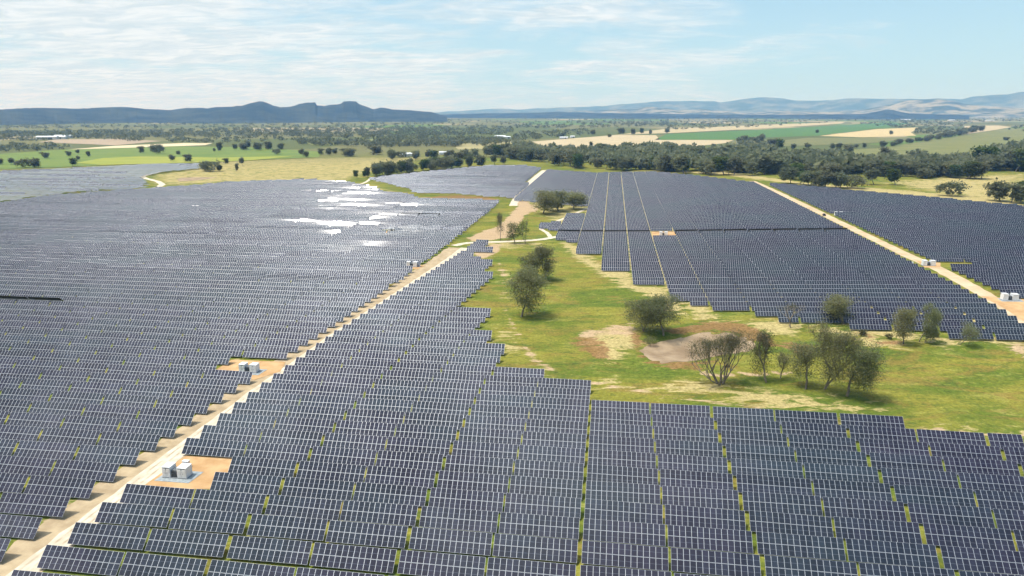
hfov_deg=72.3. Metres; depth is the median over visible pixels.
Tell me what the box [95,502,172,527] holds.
solar table
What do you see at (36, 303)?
solar table
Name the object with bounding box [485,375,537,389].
solar table
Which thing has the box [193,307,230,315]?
solar table
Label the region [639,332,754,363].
dam bed
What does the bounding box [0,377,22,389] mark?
solar table
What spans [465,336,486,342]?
solar table
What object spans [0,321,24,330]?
solar table
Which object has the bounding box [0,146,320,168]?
paddock
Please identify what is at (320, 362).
solar table
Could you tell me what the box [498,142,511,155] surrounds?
gum tree
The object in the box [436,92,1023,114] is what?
hills
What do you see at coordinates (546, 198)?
gum tree
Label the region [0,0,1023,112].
sky
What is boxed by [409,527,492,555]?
solar table
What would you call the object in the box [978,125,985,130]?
gum tree
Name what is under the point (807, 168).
gum tree
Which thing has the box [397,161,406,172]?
gum tree
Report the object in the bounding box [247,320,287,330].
solar table
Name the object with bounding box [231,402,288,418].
solar table
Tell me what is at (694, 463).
solar table
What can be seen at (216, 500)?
solar table
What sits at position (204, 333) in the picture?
solar table
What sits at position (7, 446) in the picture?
solar table
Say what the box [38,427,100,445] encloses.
solar table
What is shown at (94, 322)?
solar table
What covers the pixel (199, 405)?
solar table
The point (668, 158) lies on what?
gum tree
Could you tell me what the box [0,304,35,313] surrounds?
solar table
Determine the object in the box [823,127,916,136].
paddock
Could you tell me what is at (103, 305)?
solar table
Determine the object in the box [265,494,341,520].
solar table
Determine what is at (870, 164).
gum tree
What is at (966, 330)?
gum tree
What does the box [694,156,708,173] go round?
gum tree
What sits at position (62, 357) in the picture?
solar table
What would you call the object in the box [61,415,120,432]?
solar table
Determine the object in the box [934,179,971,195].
gum tree
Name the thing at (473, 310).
solar table
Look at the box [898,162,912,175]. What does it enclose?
gum tree
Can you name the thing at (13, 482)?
solar table
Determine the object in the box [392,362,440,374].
solar table
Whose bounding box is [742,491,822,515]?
solar table
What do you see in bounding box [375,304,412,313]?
solar table
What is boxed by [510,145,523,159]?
gum tree
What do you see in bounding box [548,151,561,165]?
gum tree
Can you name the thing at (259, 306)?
solar table
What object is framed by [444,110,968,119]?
wooded rise
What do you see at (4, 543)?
solar table
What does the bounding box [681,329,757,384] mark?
bare tree
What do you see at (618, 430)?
solar table
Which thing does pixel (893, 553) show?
solar table
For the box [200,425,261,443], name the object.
solar table
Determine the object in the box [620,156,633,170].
gum tree
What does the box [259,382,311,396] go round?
solar table
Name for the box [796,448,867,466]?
solar table
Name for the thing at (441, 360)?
solar table
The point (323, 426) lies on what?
solar table
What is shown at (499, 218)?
gum tree
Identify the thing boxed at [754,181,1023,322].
dirt track
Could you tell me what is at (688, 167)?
gum tree
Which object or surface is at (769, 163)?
gum tree
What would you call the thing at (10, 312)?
solar table
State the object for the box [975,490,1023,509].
solar table
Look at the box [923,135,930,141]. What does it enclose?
gum tree
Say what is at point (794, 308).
bare tree
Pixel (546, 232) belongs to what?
dirt track
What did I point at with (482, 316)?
solar table
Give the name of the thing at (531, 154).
gum tree
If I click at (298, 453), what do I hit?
solar table
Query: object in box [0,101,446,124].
hills
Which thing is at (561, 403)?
solar table
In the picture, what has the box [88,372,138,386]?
solar table
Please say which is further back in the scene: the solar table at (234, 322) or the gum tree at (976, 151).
the gum tree at (976, 151)
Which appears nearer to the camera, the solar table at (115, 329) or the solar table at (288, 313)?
the solar table at (115, 329)
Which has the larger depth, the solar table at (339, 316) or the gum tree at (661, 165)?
the gum tree at (661, 165)
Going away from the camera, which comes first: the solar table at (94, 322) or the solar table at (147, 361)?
the solar table at (147, 361)
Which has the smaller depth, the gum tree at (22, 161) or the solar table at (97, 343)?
the solar table at (97, 343)
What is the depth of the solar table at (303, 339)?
266.37 m
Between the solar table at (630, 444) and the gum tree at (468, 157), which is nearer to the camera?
the solar table at (630, 444)
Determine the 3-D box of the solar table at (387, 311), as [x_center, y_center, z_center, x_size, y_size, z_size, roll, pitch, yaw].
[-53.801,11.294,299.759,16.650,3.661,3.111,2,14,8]
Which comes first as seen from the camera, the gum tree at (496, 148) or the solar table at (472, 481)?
the solar table at (472, 481)
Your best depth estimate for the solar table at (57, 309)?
304.71 m
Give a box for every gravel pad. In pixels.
[154,471,202,482]
[252,369,266,374]
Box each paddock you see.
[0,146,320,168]
[42,139,155,144]
[77,156,289,164]
[80,143,210,148]
[307,139,403,144]
[454,141,511,149]
[532,135,731,147]
[627,122,843,133]
[655,122,908,139]
[783,137,910,145]
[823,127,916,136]
[834,128,1023,155]
[961,125,1008,134]
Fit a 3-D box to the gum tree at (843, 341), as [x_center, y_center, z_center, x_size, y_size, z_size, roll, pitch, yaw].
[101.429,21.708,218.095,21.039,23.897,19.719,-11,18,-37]
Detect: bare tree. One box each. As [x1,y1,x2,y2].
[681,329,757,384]
[776,302,808,327]
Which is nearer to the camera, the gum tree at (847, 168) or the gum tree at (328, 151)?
the gum tree at (847, 168)
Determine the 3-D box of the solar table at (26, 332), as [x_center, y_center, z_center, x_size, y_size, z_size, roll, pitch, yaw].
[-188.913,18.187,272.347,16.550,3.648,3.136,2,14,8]
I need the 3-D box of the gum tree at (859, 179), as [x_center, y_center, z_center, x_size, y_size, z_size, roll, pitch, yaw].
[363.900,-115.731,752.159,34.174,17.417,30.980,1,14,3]
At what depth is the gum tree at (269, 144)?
1612.09 m
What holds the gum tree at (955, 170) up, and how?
on the ground
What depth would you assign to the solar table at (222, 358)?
246.24 m
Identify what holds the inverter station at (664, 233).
on the clay pad at (657, 233)
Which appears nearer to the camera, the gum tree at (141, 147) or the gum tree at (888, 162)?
the gum tree at (888, 162)
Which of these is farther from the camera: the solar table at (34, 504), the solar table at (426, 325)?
the solar table at (426, 325)
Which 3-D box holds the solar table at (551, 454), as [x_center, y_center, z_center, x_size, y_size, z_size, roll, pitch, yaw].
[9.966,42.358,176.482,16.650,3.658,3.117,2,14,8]
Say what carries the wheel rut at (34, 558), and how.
on the gravel road at (93, 516)
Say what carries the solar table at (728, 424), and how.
on the ground
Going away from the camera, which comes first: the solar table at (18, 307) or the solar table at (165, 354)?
the solar table at (165, 354)
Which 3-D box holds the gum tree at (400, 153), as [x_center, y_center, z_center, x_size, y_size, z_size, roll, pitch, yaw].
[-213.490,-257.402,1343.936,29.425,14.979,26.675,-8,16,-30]
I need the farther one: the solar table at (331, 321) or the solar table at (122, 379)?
the solar table at (331, 321)
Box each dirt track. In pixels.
[140,172,164,187]
[509,170,545,205]
[539,208,586,236]
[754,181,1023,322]
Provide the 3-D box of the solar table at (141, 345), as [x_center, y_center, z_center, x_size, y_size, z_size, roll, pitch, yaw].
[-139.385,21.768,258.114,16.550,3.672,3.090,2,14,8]
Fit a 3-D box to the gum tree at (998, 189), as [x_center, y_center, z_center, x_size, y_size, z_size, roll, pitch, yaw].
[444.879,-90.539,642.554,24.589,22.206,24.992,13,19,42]
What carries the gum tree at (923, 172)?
on the ground
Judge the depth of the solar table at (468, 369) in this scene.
233.56 m
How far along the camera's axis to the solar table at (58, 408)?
203.66 m
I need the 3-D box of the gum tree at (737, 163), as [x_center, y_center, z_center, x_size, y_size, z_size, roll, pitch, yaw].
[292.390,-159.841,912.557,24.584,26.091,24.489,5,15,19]
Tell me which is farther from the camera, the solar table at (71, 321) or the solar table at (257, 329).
the solar table at (71, 321)
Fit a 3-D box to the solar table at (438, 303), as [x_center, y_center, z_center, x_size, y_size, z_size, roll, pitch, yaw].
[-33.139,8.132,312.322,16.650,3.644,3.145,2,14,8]
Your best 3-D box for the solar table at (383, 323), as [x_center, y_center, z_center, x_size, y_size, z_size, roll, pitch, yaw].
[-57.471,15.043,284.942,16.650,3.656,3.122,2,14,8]
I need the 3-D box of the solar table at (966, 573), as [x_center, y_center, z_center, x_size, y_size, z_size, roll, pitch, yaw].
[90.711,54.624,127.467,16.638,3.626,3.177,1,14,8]
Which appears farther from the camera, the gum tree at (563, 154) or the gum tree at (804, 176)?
the gum tree at (563, 154)
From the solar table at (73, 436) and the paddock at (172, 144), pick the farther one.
the paddock at (172, 144)
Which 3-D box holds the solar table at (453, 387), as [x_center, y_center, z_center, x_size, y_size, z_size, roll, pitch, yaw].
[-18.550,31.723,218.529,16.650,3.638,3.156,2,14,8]
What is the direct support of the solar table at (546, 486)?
on the ground
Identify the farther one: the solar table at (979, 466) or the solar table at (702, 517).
the solar table at (979, 466)
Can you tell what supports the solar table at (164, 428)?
on the ground
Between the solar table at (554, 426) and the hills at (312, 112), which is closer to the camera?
the solar table at (554, 426)
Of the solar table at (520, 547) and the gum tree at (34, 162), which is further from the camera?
the gum tree at (34, 162)
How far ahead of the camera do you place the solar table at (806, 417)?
197.53 m
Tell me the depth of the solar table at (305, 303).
313.60 m
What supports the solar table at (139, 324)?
on the ground
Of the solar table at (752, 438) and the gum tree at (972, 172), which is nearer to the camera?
the solar table at (752, 438)
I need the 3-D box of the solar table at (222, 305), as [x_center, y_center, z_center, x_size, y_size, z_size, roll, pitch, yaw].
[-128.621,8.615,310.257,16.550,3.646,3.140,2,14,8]
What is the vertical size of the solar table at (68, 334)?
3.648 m
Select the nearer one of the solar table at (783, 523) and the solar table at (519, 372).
the solar table at (783, 523)
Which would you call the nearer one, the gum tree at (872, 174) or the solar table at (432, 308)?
the solar table at (432, 308)
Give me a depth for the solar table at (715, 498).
156.79 m
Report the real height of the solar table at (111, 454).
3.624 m
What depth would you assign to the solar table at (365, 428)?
190.82 m
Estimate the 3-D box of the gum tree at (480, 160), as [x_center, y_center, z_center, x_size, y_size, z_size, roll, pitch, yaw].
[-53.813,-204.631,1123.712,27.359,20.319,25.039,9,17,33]
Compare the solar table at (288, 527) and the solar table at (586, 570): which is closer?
the solar table at (586, 570)
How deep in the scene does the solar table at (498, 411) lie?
201.37 m
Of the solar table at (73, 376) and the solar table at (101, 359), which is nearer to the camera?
the solar table at (73, 376)
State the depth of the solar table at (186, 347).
256.05 m
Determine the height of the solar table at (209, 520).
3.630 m
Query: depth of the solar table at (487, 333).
271.51 m
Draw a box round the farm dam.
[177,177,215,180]
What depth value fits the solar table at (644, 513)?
151.57 m
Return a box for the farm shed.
[36,136,59,139]
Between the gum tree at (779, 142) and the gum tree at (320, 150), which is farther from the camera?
the gum tree at (779, 142)
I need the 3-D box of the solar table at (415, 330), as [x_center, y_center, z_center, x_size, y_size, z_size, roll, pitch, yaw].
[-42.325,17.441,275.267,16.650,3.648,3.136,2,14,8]
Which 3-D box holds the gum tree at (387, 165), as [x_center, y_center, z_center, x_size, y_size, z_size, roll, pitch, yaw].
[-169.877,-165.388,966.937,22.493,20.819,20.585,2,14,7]
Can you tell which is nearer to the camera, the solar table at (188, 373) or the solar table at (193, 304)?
the solar table at (188, 373)
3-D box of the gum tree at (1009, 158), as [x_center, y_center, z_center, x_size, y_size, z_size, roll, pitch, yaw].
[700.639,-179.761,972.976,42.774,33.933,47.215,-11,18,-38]
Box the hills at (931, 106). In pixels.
[569,99,1023,117]
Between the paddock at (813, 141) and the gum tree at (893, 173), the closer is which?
the gum tree at (893, 173)
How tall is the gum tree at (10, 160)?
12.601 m
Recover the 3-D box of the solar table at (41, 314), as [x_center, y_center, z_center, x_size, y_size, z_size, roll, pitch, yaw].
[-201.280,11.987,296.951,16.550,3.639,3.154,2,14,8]
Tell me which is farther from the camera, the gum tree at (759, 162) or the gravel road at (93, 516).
the gum tree at (759, 162)
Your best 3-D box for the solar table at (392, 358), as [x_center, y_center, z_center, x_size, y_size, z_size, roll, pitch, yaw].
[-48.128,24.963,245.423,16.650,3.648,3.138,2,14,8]
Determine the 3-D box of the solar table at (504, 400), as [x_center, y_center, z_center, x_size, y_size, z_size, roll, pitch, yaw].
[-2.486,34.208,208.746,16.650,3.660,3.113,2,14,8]
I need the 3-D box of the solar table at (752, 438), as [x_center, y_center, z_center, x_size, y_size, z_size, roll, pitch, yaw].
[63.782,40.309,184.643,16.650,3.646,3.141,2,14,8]
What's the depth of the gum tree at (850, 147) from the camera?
1424.04 m
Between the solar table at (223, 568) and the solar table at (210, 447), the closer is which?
the solar table at (223, 568)
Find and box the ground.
[0,118,1023,575]
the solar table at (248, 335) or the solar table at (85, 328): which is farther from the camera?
the solar table at (85, 328)
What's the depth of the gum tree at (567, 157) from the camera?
1123.69 m
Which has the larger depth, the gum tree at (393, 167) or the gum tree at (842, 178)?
the gum tree at (393, 167)
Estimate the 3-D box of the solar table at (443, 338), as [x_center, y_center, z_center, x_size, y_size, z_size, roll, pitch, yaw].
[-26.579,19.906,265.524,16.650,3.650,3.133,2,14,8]
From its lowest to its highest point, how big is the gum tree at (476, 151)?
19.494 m
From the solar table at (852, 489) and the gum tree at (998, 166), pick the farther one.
the gum tree at (998, 166)
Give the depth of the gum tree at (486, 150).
1357.98 m
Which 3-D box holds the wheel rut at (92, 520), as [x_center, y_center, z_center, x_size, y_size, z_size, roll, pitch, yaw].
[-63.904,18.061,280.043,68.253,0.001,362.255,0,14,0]
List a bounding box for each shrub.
[644,335,657,345]
[858,329,867,335]
[884,333,893,338]
[921,326,938,341]
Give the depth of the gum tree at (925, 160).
892.96 m
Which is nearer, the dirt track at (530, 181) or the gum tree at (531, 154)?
the dirt track at (530, 181)
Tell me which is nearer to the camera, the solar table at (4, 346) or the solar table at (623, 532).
the solar table at (623, 532)
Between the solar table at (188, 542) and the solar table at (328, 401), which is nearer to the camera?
the solar table at (188, 542)
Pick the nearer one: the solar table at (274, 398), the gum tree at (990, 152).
the solar table at (274, 398)
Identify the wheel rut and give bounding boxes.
[19,249,460,569]
[27,248,464,570]
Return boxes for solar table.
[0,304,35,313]
[0,310,19,318]
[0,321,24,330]
[0,328,7,334]
[0,335,29,345]
[0,342,11,349]
[0,350,35,361]
[0,358,16,367]
[0,367,41,380]
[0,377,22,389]
[0,388,51,402]
[0,399,31,413]
[0,411,8,423]
[0,424,42,441]
[0,439,17,455]
[0,455,54,475]
[0,472,28,492]
[0,492,69,516]
[0,514,41,538]
[0,538,10,561]
[3,315,40,325]
[5,412,64,428]
[6,328,46,338]
[10,343,53,354]
[11,570,75,575]
[13,440,78,459]
[14,359,61,371]
[15,300,49,308]
[19,310,56,319]
[20,378,71,392]
[23,323,63,332]
[24,475,95,497]
[28,401,84,416]
[29,336,70,347]
[34,352,79,363]
[35,306,70,314]
[37,545,124,575]
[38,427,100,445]
[40,317,78,326]
[40,370,89,382]
[46,330,86,340]
[49,391,103,405]
[50,301,84,309]
[50,459,119,481]
[53,345,96,356]
[55,312,93,321]
[60,362,107,374]
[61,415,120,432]
[62,324,102,334]
[67,522,149,549]
[69,381,121,395]
[70,338,112,349]
[71,307,107,316]
[75,444,140,464]
[78,319,117,328]
[79,354,124,366]
[82,404,139,420]
[84,302,120,311]
[86,332,128,342]
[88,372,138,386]
[93,314,130,323]
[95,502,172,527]
[96,347,140,358]
[97,431,160,450]
[102,326,142,336]
[102,394,156,409]
[107,309,144,318]
[107,364,155,377]
[112,340,155,351]
[116,320,156,330]
[118,419,178,436]
[118,552,206,575]
[119,484,194,508]
[120,304,156,312]
[120,384,172,398]
[124,356,170,369]
[128,334,170,344]
[131,315,168,324]
[137,375,187,388]
[137,407,194,424]
[140,349,185,361]
[142,328,183,338]
[144,310,181,319]
[145,529,228,556]
[154,366,203,380]
[155,342,199,353]
[155,397,210,412]
[156,322,196,332]
[157,305,192,314]
[168,301,203,309]
[169,317,207,326]
[169,336,212,346]
[169,508,247,533]
[170,359,217,371]
[171,387,224,402]
[181,311,219,321]
[181,438,246,456]
[183,330,224,340]
[185,351,231,363]
[187,378,238,392]
[190,489,265,513]
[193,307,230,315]
[196,324,236,334]
[199,344,243,356]
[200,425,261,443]
[203,369,252,383]
[204,302,239,310]
[207,559,294,575]
[208,318,247,328]
[210,472,281,494]
[212,338,255,349]
[216,413,275,430]
[219,313,257,322]
[225,331,266,342]
[227,535,311,564]
[228,456,296,477]
[230,308,267,317]
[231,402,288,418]
[236,325,277,336]
[240,303,276,312]
[243,346,288,358]
[244,442,309,461]
[246,392,300,406]
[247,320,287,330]
[247,514,327,540]
[256,340,299,351]
[258,315,296,324]
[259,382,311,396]
[260,429,322,447]
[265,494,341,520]
[267,333,309,344]
[268,310,305,319]
[271,373,322,387]
[274,416,334,434]
[277,305,313,313]
[278,327,319,338]
[281,477,354,500]
[283,365,332,378]
[286,300,321,309]
[287,405,345,421]
[288,322,327,332]
[294,357,342,369]
[296,461,365,482]
[296,567,383,575]
[297,316,336,326]
[299,395,355,410]
[305,350,351,361]
[306,311,344,320]
[310,446,376,466]
[310,542,396,572]
[311,385,364,400]
[315,306,351,315]
[315,343,359,354]
[321,376,373,390]
[322,432,386,451]
[323,302,358,311]
[324,336,367,347]
[325,520,407,547]
[332,367,381,380]
[333,330,375,341]
[334,420,395,438]
[340,500,417,525]
[342,324,382,334]
[342,359,390,372]
[345,408,404,425]
[351,319,390,329]
[351,352,398,364]
[353,482,427,505]
[355,398,411,413]
[359,314,398,323]
[360,345,405,356]
[365,388,419,403]
[365,465,435,487]
[367,309,405,318]
[368,338,412,350]
[374,379,426,393]
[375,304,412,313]
[375,450,442,470]
[376,332,418,343]
[382,370,432,381]
[384,326,425,336]
[386,436,450,456]
[392,320,432,330]
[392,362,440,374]
[395,424,456,441]
[397,550,485,575]
[399,315,438,324]
[400,354,447,366]
[404,412,463,429]
[406,310,444,319]
[407,347,452,359]
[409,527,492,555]
[412,401,468,417]
[413,305,450,314]
[414,340,458,352]
[419,391,474,406]
[419,506,497,532]
[420,301,456,309]
[420,334,463,345]
[426,381,479,395]
[427,328,469,338]
[428,487,503,511]
[433,372,484,386]
[434,322,474,332]
[437,470,508,493]
[440,317,480,326]
[442,364,491,377]
[445,455,513,475]
[446,312,485,321]
[448,356,496,369]
[452,307,490,316]
[452,441,517,460]
[454,349,500,361]
[458,427,521,445]
[459,342,504,353]
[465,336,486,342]
[465,415,524,432]
[470,330,491,339]
[470,404,528,421]
[476,394,531,409]
[481,384,534,398]
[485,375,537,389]
[486,557,575,575]
[493,533,577,562]
[494,367,543,378]
[499,512,579,538]
[504,493,580,517]
[509,475,582,498]
[514,459,583,479]
[518,445,584,463]
[522,431,585,450]
[526,419,586,436]
[529,407,587,424]
[532,397,588,413]
[535,387,589,402]
[538,378,590,392]
[580,565,670,575]
[581,540,667,570]
[583,518,664,545]
[584,498,662,523]
[586,480,659,503]
[587,464,657,484]
[588,449,655,468]
[589,435,653,452]
[590,422,651,438]
[591,400,648,413]
[591,411,650,425]
[651,403,709,417]
[653,414,713,429]
[654,426,717,442]
[656,439,722,457]
[658,453,727,473]
[660,469,732,490]
[662,486,738,509]
[665,504,745,530]
[668,525,752,552]
[671,548,760,575]
[674,573,708,575]
[713,406,773,420]
[717,418,780,433]
[721,430,787,446]
[726,443,794,461]
[731,458,803,478]
[736,474,812,495]
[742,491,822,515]
[749,510,833,536]
[756,531,845,560]
[764,555,857,575]
[775,410,837,424]
[781,421,846,437]
[788,434,856,451]
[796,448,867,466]
[804,463,879,482]
[813,479,891,500]
[823,497,906,521]
[834,516,921,543]
[840,413,904,427]
[846,538,939,567]
[849,425,916,441]
[859,438,929,455]
[859,563,954,575]
[869,452,943,470]
[881,467,958,487]
[893,484,975,506]
[907,503,994,527]
[916,429,986,445]
[923,523,1015,550]
[929,442,1002,459]
[940,545,1023,574]
[943,457,1019,475]
[958,472,1023,492]
[959,571,1023,575]
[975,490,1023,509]
[987,433,1023,448]
[993,508,1023,529]
[1003,446,1023,463]
[1013,529,1023,551]
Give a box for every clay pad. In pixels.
[145,456,231,488]
[216,360,284,379]
[652,232,675,236]
[917,261,939,267]
[982,296,1023,320]
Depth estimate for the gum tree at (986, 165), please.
848.76 m
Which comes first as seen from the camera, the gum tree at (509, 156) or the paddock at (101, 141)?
the gum tree at (509, 156)
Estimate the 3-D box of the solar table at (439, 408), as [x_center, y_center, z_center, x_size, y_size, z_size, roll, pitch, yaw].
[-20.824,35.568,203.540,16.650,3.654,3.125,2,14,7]
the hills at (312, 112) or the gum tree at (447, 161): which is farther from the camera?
the hills at (312, 112)
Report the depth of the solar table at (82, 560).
135.19 m
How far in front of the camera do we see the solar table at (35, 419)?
196.13 m
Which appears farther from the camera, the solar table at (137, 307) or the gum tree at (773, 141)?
the gum tree at (773, 141)
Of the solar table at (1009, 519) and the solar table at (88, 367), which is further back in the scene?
the solar table at (88, 367)
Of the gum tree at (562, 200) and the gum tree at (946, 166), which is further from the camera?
the gum tree at (946, 166)
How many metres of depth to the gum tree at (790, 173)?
794.98 m
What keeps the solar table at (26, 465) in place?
on the ground
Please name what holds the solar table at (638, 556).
on the ground
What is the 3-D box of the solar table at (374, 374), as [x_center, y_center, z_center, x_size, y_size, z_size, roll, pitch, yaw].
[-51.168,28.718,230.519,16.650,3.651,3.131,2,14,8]
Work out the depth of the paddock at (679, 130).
3637.10 m
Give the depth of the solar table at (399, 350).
253.07 m
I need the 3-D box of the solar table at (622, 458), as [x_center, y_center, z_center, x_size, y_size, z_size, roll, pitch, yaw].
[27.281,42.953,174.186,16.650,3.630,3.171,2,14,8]
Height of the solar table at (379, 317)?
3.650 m
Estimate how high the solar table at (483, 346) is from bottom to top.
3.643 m
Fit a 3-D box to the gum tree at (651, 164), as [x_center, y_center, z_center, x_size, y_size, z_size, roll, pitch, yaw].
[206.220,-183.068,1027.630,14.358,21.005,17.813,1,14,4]
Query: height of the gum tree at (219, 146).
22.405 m
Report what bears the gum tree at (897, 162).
on the ground
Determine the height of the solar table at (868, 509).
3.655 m
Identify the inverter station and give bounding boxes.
[162,462,193,478]
[238,362,259,372]
[406,261,417,266]
[659,231,667,234]
[921,260,935,265]
[999,293,1019,300]
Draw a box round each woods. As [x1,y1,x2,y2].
[0,117,1023,150]
[483,135,1023,175]
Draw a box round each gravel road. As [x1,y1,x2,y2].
[6,248,466,575]
[453,236,555,245]
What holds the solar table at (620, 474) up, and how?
on the ground
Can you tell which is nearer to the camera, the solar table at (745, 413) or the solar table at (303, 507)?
the solar table at (303, 507)
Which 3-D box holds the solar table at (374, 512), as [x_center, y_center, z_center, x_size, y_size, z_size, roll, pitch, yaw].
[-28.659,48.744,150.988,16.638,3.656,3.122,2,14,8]
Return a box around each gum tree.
[7,157,14,162]
[13,157,30,166]
[28,157,40,166]
[39,152,49,157]
[68,158,77,165]
[136,145,144,152]
[149,143,165,153]
[168,154,175,160]
[183,153,192,160]
[198,160,221,170]
[215,141,222,150]
[238,142,248,149]
[253,141,263,149]
[263,141,272,148]
[271,147,280,153]
[277,143,284,148]
[317,148,323,153]
[325,147,332,154]
[342,147,357,155]
[353,170,358,177]
[363,167,370,176]
[367,145,383,154]
[371,163,386,173]
[371,164,380,176]
[381,161,395,175]
[385,159,396,173]
[386,149,395,158]
[394,163,402,173]
[395,151,408,157]
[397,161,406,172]
[404,159,411,172]
[420,158,429,169]
[425,159,440,169]
[429,149,438,157]
[434,155,454,168]
[437,155,455,167]
[442,149,455,156]
[446,156,456,168]
[455,158,463,167]
[456,152,464,158]
[459,149,473,157]
[465,155,473,165]
[471,148,478,157]
[473,154,485,165]
[481,146,492,154]
[489,154,496,164]
[492,144,500,154]
[494,212,504,240]
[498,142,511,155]
[499,262,551,316]
[500,155,506,162]
[502,144,528,157]
[505,146,516,158]
[505,221,520,242]
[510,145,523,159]
[513,220,529,242]
[516,144,525,160]
[517,243,557,278]
[521,146,536,161]
[527,150,535,159]
[531,188,560,212]
[533,148,546,160]
[534,151,547,160]
[543,189,570,210]
[547,148,564,162]
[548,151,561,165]
[560,152,566,161]
[562,148,582,165]
[562,190,590,208]
[566,150,586,167]
[572,153,583,166]
[590,157,604,167]
[604,151,624,169]
[616,127,625,133]
[616,158,627,168]
[617,296,671,331]
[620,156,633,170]
[629,156,635,169]
[629,288,687,335]
[645,155,669,170]
[648,156,655,169]
[656,160,669,171]
[657,154,673,171]
[668,153,690,173]
[680,160,690,170]
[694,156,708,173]
[703,160,718,174]
[711,155,728,174]
[723,160,732,173]
[728,156,745,174]
[741,160,758,173]
[744,325,781,382]
[749,157,767,173]
[757,153,776,174]
[769,138,776,143]
[770,151,791,173]
[775,138,784,147]
[775,166,798,183]
[775,349,792,377]
[781,340,824,388]
[785,154,804,163]
[791,162,804,176]
[799,317,868,388]
[800,170,812,184]
[803,163,813,171]
[808,169,823,185]
[814,173,831,186]
[816,173,828,186]
[817,161,842,172]
[817,293,859,323]
[821,164,842,172]
[822,170,836,183]
[831,170,850,187]
[833,339,893,398]
[836,165,854,174]
[836,172,848,187]
[838,172,868,187]
[842,144,855,151]
[862,167,880,184]
[863,157,884,173]
[875,164,891,175]
[877,140,888,146]
[879,146,890,152]
[883,160,896,171]
[884,168,902,184]
[885,160,899,168]
[886,306,921,343]
[888,159,906,174]
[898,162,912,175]
[907,162,930,176]
[916,166,934,177]
[917,301,944,341]
[918,158,933,163]
[920,161,941,175]
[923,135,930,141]
[930,162,943,176]
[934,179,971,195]
[940,158,963,176]
[949,164,963,177]
[960,318,983,344]
[962,159,984,178]
[962,160,983,178]
[964,159,994,178]
[968,145,1001,156]
[968,152,1004,168]
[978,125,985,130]
[980,146,1001,155]
[982,177,1011,201]
[987,154,1010,170]
[999,147,1023,170]
[1006,182,1023,202]
[1008,147,1020,169]
[1011,156,1023,169]
[1012,147,1023,171]
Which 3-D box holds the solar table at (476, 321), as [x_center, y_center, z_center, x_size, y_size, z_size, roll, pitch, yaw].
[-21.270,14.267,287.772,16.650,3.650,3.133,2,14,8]
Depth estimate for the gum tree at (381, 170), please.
955.25 m
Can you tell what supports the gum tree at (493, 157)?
on the ground
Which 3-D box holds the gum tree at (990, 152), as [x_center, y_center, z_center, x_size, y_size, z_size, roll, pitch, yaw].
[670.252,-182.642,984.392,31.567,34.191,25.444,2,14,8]
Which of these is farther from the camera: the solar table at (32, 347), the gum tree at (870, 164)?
the gum tree at (870, 164)
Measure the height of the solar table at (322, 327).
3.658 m
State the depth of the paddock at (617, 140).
2132.34 m
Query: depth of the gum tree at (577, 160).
1075.01 m
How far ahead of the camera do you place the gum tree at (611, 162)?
1049.14 m
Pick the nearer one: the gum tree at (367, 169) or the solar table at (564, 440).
the solar table at (564, 440)
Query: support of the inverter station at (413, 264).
on the clay pad
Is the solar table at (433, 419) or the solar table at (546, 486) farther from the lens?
the solar table at (433, 419)
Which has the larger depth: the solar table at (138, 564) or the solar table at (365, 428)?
the solar table at (365, 428)
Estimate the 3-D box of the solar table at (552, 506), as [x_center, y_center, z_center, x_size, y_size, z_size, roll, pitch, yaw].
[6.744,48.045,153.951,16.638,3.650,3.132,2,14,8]
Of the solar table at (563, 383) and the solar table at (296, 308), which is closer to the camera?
the solar table at (563, 383)
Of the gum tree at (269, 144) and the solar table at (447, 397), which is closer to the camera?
the solar table at (447, 397)
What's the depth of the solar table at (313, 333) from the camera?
273.86 m
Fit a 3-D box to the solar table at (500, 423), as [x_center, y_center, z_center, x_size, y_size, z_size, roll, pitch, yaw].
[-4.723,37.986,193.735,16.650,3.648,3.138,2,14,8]
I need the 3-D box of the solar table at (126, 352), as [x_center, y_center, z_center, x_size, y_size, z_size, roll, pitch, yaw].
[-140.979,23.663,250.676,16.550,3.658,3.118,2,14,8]
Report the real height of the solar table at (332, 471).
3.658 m
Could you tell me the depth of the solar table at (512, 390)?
216.40 m
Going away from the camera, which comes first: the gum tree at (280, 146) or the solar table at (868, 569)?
the solar table at (868, 569)
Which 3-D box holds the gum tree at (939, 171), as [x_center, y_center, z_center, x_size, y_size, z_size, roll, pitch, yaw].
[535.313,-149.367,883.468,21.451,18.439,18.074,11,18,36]
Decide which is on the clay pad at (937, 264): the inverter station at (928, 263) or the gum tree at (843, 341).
the inverter station at (928, 263)
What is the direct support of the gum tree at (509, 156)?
on the ground
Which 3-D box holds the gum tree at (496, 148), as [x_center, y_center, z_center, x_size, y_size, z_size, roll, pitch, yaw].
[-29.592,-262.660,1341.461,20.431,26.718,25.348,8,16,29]
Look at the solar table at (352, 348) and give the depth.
255.34 m
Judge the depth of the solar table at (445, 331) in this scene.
273.22 m
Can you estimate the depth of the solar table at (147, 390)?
216.46 m
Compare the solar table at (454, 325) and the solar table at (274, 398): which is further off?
the solar table at (454, 325)
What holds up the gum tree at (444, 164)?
on the ground
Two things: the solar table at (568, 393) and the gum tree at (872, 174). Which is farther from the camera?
the gum tree at (872, 174)
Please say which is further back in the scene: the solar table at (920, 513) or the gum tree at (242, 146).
the gum tree at (242, 146)
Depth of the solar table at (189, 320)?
288.17 m
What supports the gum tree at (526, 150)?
on the ground
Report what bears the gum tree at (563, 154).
on the ground

